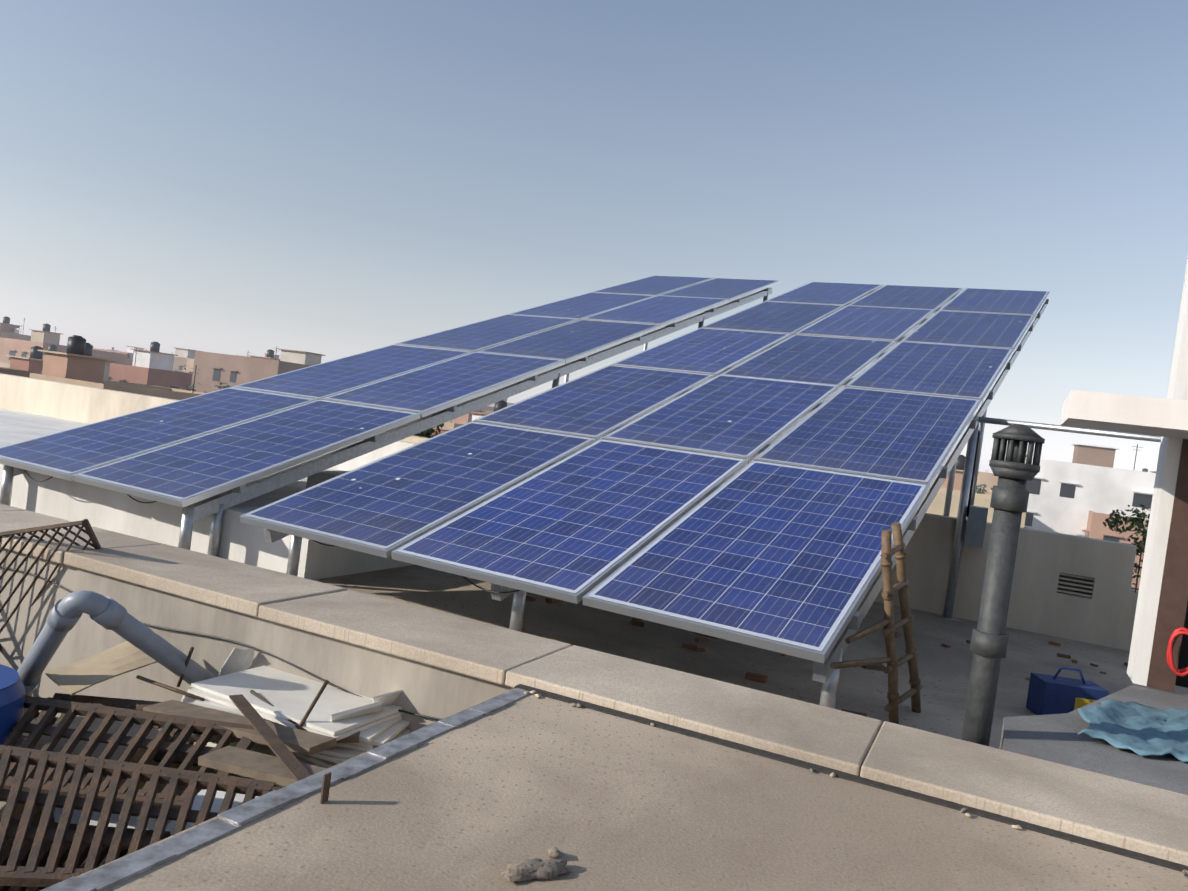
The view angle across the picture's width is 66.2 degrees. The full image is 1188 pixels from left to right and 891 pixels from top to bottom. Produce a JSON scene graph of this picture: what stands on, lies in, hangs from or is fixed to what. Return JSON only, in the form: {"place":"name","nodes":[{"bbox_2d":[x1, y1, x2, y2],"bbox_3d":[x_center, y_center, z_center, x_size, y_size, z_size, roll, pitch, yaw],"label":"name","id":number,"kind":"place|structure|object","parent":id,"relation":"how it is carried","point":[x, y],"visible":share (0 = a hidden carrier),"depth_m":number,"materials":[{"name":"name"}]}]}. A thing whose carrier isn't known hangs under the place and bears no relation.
{"place":"outdoors","nodes":[
{"label":"outdoors","id":0,"kind":"place"},
{"bbox_2d":[0,0,1187,472],"label":"sky","id":1,"kind":"structure","parent":0,"point":[334,179],"materials":[{"name":"blue"}]},
{"bbox_2d":[77,688,1187,890],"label":"slab","id":2,"kind":"structure","parent":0,"point":[600,801],"depth_m":1.98,"materials":[{"name":"concrete"}]},
{"bbox_2d":[40,688,531,890],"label":"metal edge flashing","id":3,"kind":"object","parent":2,"relation":"on","point":[111,874],"visible":1,"depth_m":1.80,"materials":[{"name":"grey metal"}]},
{"bbox_2d":[320,772,331,803],"bbox_3d":[-0.552,0.706,1.876,0.004,0.060,0.020,8,2,24],"label":"rusty stub","id":4,"kind":"object","parent":2,"relation":"on","point":[325,788],"visible":1,"depth_m":1.87,"materials":[{"name":"metal"}]},
{"bbox_2d":[500,690,1187,881],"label":"concrete debris","id":5,"kind":"object","parent":2,"relation":"on","point":[526,869],"visible":1,"depth_m":1.69,"materials":[{"name":"concrete"}]},
{"bbox_2d":[514,684,1187,871],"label":"ledge edge","id":6,"kind":"object","parent":2,"relation":"on","point":[946,803],"visible":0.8,"depth_m":2.39,"materials":[{"name":"beige concrete"}]},
{"bbox_2d":[314,565,1187,748],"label":"terrace floor","id":7,"kind":"structure","parent":0,"point":[944,674],"depth_m":4.85,"materials":[{"name":"grey concrete"}]},
{"bbox_2d":[0,519,100,650],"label":"metal lattice","id":8,"kind":"object","parent":7,"relation":"on","point":[89,531],"visible":0.29,"depth_m":3.80,"materials":[{"name":"metal"}]},
{"bbox_2d":[0,408,414,579],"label":"raised roof block","id":9,"kind":"structure","parent":7,"relation":"on","point":[105,509],"depth_m":5.57,"materials":[{"name":"white paint"}]},
{"bbox_2d":[303,440,416,488],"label":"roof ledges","id":10,"kind":"object","parent":9,"relation":"on","point":[350,465],"visible":0.04,"depth_m":8.60,"materials":[{"name":"beige concrete"}]},
{"bbox_2d":[0,373,1138,650],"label":"parapet wall","id":11,"kind":"structure","parent":7,"relation":"on","point":[1104,615],"depth_m":6.53,"materials":[{"name":"beige paint"}]},
{"bbox_2d":[1057,542,1144,597],"bbox_3d":[3.593,0.862,6.334,0.620,0.445,0.060,8,2,24],"label":"wall vent","id":12,"kind":"object","parent":11,"relation":"on","point":[1076,585],"depth_m":6.40,"materials":[{"name":"metal"}]},
{"bbox_2d":[0,288,1160,708],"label":"panel support frame","id":13,"kind":"object","parent":7,"relation":"on","point":[824,674],"visible":0.27,"depth_m":6.13,"materials":[{"name":"metal"}]},
{"bbox_2d":[24,430,987,639],"bbox_3d":[0.582,-0.591,7.820,5.414,2.576,7.583,8,2,29],"label":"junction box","id":14,"kind":"object","parent":13,"relation":"attached to","point":[976,524],"visible":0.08,"depth_m":6.48,"materials":[{"name":"black"}]},
{"bbox_2d":[0,275,1049,662],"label":"solar panel array","id":15,"kind":"object","parent":13,"relation":"on","point":[764,473],"visible":0.98,"depth_m":5.70,"materials":[{"name":"blue glass"}]},
{"bbox_2d":[521,596,1127,716],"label":"terrace litter","id":16,"kind":"object","parent":7,"relation":"on","point":[748,675],"visible":0.23,"depth_m":4.78,"materials":[{"name":"brown brick"}]},
{"bbox_2d":[830,522,922,723],"bbox_3d":[1.164,0.732,3.657,0.177,0.826,0.992,8,2,34],"label":"bamboo ladder","id":17,"kind":"object","parent":7,"relation":"on","point":[889,625],"visible":0.96,"depth_m":3.67,"materials":[{"name":"brown wood"}]},
{"bbox_2d":[961,424,1044,745],"bbox_3d":[1.259,0.549,2.877,0.150,1.240,0.150,7,1,1],"label":"vent pipe","id":18,"kind":"object","parent":7,"relation":"on","point":[1013,471],"visible":0.98,"depth_m":2.84,"materials":[{"name":"metal"}]},
{"bbox_2d":[1026,666,1108,714],"bbox_3d":[2.193,1.145,4.218,0.280,0.235,0.176,8,1,4],"label":"toolbox","id":19,"kind":"object","parent":7,"relation":"on","point":[1052,694],"visible":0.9,"depth_m":4.14,"materials":[{"name":"blue plastic"}]},
{"bbox_2d":[999,685,1187,794],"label":"concrete slab","id":20,"kind":"structure","parent":7,"relation":"on","point":[1056,738],"depth_m":2.87,"materials":[{"name":"grey concrete"}]},
{"bbox_2d":[1078,699,1187,761],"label":"tarp","id":21,"kind":"object","parent":20,"relation":"on","point":[1139,729],"visible":1,"depth_m":3.11,"materials":[{"name":"plastic"}]},
{"bbox_2d":[1127,258,1187,685],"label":"pillar","id":22,"kind":"structure","parent":20,"relation":"on","point":[1154,559],"depth_m":3.91,"materials":[{"name":"white paint"}]},
{"bbox_2d":[1060,390,1187,438],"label":"canopy slab","id":23,"kind":"structure","parent":22,"relation":"attached to","point":[1154,416],"depth_m":3.48,"materials":[{"name":"white concrete"}]},
{"bbox_2d":[1166,627,1187,676],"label":"red hose","id":24,"kind":"object","parent":22,"relation":"attached to","point":[1174,634],"visible":1,"depth_m":3.83,"materials":[{"name":"red rubber"}]},
{"bbox_2d":[1147,439,1187,691],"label":"door","id":25,"kind":"structure","parent":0,"point":[1172,613],"depth_m":3.87,"materials":[{"name":"paint"}]},
{"label":"ground surface","id":26,"kind":"structure","parent":0,"visible":0},
{"bbox_2d":[181,382,229,392],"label":"city tree","id":27,"kind":"object","parent":26,"relation":"on","point":[219,387],"visible":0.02,"depth_m":87.42,"materials":[{"name":"green plant"}]},
{"bbox_2d":[388,415,443,437],"bbox_3d":[-3.373,4.630,15.176,3.219,11.219,3.027,7,1,1],"label":"tree","id":28,"kind":"object","parent":26,"relation":"on","point":[427,433],"depth_m":14.81,"materials":[{"name":"green plant"}]},
{"bbox_2d":[0,316,1155,589],"bbox_3d":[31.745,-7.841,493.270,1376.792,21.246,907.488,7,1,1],"label":"distant city buildings","id":29,"kind":"structure","parent":26,"relation":"on","point":[1086,490],"depth_m":83.70,"materials":[{"name":"grey"}]},
{"bbox_2d":[976,484,986,493],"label":"city tree","id":30,"kind":"object","parent":26,"relation":"on","point":[978,491],"depth_m":74.85,"materials":[{"name":"green plant"}]},
{"bbox_2d":[1103,504,1150,585],"bbox_3d":[5.827,6.079,10.501,1.196,10.970,1.162,7,1,1],"label":"tree","id":31,"kind":"object","parent":26,"relation":"on","point":[1138,520],"visible":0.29,"depth_m":10.41,"materials":[{"name":"green plant"}]},
{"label":"building mass","id":32,"kind":"object","parent":26,"relation":"on","visible":0},
{"bbox_2d":[0,664,25,744],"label":"blue drum","id":33,"kind":"object","parent":32,"relation":"on","point":[12,693],"visible":0.46,"depth_m":2.79,"materials":[{"name":"blue plastic"}]},
{"bbox_2d":[0,694,204,890],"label":"floor beneath grating","id":34,"kind":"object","parent":32,"relation":"on","point":[101,747],"visible":0.04,"depth_m":2.87,"materials":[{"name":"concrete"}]},
{"bbox_2d":[44,641,156,694],"bbox_3d":[-1.725,0.765,3.231,0.233,0.131,0.322,9,2,38],"label":"cardboard","id":35,"kind":"object","parent":34,"relation":"on","point":[102,666],"visible":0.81,"depth_m":3.21,"materials":[{"name":"beige cardboard"}]},
{"bbox_2d":[0,647,328,890],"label":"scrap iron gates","id":36,"kind":"object","parent":34,"relation":"on","point":[41,778],"visible":0.58,"depth_m":2.29,"materials":[{"name":"brown metal"}]},
{"bbox_2d":[0,547,512,732],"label":"parapet wall","id":37,"kind":"structure","parent":32,"relation":"on","point":[434,691],"depth_m":3.48,"materials":[{"name":"beige concrete"}]},
{"bbox_2d":[0,566,440,720],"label":"cable","id":38,"kind":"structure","parent":37,"relation":"attached to","point":[299,668],"depth_m":3.34,"materials":[{"name":"black"}]},
{"bbox_2d":[0,503,1187,865],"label":"coping stones","id":39,"kind":"object","parent":37,"relation":"on","point":[1130,815],"visible":0.9,"depth_m":2.86,"materials":[{"name":"beige concrete"}]},
{"bbox_2d":[143,666,409,786],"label":"boards","id":40,"kind":"object","parent":32,"relation":"on","point":[339,726],"visible":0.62,"depth_m":2.89,"materials":[{"name":"concrete"}]},
{"bbox_2d":[16,590,215,695],"bbox_3d":[-1.619,0.695,3.115,0.725,0.450,0.357,7,1,-18],"label":"pipe","id":41,"kind":"object","parent":40,"relation":"on","point":[70,609],"visible":0.9,"depth_m":3.02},
{"bbox_2d":[54,647,402,835],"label":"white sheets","id":42,"kind":"object","parent":40,"relation":"on","point":[238,660],"visible":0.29,"depth_m":2.61,"materials":[{"name":"white"}]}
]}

